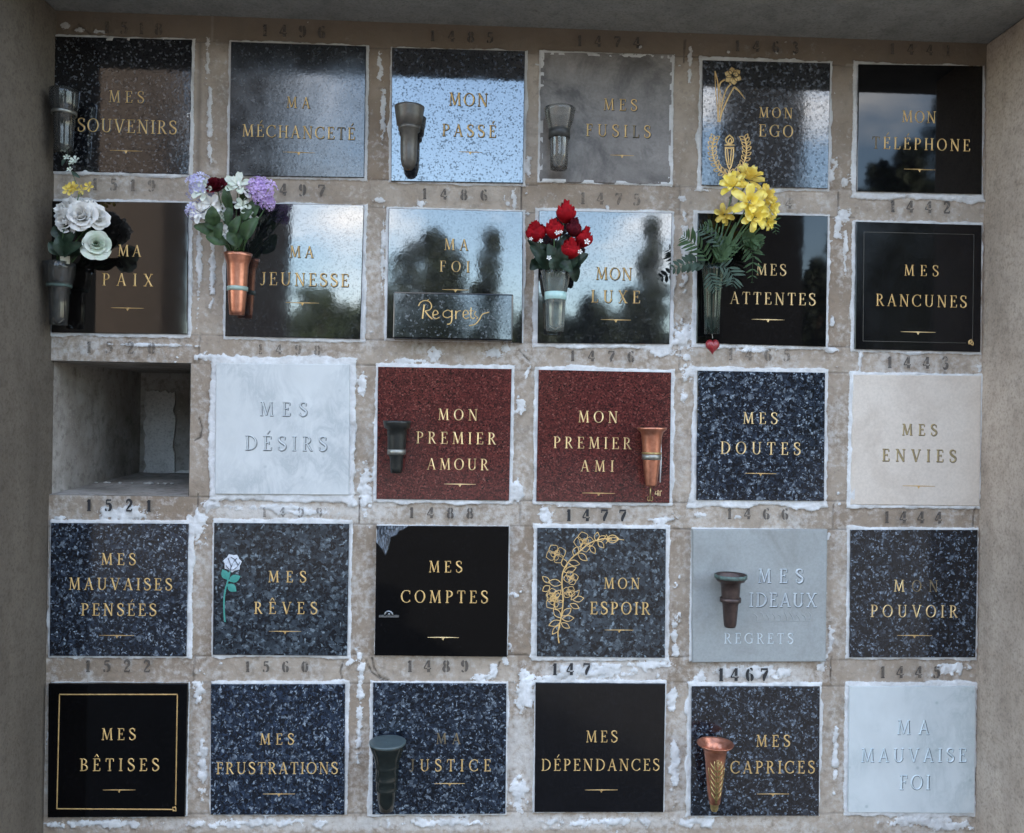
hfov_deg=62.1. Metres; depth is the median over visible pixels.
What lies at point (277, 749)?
memorial plaque
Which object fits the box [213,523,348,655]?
memorial plaque
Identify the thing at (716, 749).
flower vase
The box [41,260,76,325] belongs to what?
flower vase
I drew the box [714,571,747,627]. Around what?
flower vase
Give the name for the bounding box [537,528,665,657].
memorial plaque
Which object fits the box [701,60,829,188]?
memorial plaque
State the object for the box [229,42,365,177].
memorial plaque
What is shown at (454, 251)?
memorial plaque
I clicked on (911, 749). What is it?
memorial plaque
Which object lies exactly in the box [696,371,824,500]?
memorial plaque
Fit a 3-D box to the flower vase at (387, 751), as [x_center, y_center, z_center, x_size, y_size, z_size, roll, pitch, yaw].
[-0.301,0.864,2.045,0.088,0.165,0.088,1,0,38]
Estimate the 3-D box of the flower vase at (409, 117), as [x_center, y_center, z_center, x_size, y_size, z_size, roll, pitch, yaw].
[-0.250,-0.673,2.061,0.073,0.153,0.074,1,0,-2]
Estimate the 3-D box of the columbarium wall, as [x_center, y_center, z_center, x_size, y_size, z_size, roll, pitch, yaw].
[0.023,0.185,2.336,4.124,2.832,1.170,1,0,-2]
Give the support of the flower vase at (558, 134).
attached to the memorial plaque at (620, 130)
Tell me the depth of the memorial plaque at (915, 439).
2.16 m
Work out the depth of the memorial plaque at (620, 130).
2.12 m
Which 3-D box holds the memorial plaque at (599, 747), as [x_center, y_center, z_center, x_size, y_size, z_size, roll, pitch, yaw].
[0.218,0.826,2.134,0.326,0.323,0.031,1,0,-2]
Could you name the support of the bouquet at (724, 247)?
in the flower vase at (712, 303)
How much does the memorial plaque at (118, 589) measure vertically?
0.324 m
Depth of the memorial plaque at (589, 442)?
2.12 m
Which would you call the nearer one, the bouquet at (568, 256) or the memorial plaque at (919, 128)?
the bouquet at (568, 256)
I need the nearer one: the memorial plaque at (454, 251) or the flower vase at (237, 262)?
the flower vase at (237, 262)
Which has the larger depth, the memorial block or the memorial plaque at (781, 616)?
the memorial plaque at (781, 616)
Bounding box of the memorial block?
[393,292,512,341]
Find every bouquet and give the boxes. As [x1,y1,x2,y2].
[47,144,111,268]
[184,171,278,251]
[525,199,592,281]
[669,163,780,293]
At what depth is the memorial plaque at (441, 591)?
2.10 m
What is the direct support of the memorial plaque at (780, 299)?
attached to the columbarium wall
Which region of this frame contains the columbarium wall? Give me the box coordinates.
[0,0,1023,832]
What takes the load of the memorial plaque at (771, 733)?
attached to the columbarium wall
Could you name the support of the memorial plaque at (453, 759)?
attached to the columbarium wall
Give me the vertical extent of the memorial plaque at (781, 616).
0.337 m
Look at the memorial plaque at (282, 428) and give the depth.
2.09 m
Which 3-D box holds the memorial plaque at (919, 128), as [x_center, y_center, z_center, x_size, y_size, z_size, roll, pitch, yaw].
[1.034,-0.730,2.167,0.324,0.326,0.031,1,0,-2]
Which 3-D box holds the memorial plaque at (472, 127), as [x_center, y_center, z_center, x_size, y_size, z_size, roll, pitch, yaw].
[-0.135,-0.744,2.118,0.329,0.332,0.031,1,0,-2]
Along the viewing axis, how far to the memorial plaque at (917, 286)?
2.15 m
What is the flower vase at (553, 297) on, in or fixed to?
attached to the memorial plaque at (618, 291)
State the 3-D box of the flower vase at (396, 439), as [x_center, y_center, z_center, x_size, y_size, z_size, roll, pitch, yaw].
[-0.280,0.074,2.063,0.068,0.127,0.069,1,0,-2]
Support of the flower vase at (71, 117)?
attached to the memorial plaque at (134, 105)
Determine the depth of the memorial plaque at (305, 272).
2.09 m
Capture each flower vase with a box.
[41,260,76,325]
[48,85,80,154]
[223,251,252,315]
[369,735,405,812]
[383,421,410,472]
[394,102,424,170]
[541,269,569,331]
[544,103,575,170]
[637,427,666,500]
[697,736,733,811]
[702,263,724,334]
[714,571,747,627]
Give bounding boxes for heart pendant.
[706,335,719,354]
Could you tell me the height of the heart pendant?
0.064 m
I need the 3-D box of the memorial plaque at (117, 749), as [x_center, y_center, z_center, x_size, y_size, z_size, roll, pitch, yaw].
[-0.960,0.812,2.079,0.332,0.325,0.031,1,0,-2]
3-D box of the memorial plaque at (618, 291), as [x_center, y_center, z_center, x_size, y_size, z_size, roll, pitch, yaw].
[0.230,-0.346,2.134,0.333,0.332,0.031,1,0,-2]
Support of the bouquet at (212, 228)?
in the flower vase at (237, 262)
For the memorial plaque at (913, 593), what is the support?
attached to the columbarium wall
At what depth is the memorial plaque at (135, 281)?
2.07 m
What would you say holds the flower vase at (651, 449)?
attached to the memorial plaque at (589, 442)
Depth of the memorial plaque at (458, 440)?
2.10 m
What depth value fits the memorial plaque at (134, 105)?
2.07 m
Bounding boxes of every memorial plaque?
[48,682,188,816]
[50,523,188,655]
[51,201,188,333]
[53,36,192,174]
[211,684,344,814]
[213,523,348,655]
[215,363,349,494]
[225,203,363,338]
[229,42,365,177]
[372,682,505,813]
[375,525,508,656]
[376,367,511,500]
[387,208,522,342]
[391,48,524,183]
[534,682,664,811]
[536,370,670,502]
[537,211,671,343]
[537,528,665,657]
[539,53,672,184]
[690,686,819,815]
[691,529,826,662]
[696,213,827,346]
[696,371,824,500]
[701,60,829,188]
[847,686,974,812]
[849,530,977,656]
[850,375,980,505]
[854,222,981,351]
[856,64,982,193]
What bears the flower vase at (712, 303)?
attached to the memorial plaque at (780, 299)
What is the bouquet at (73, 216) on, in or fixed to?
in the flower vase at (65, 287)

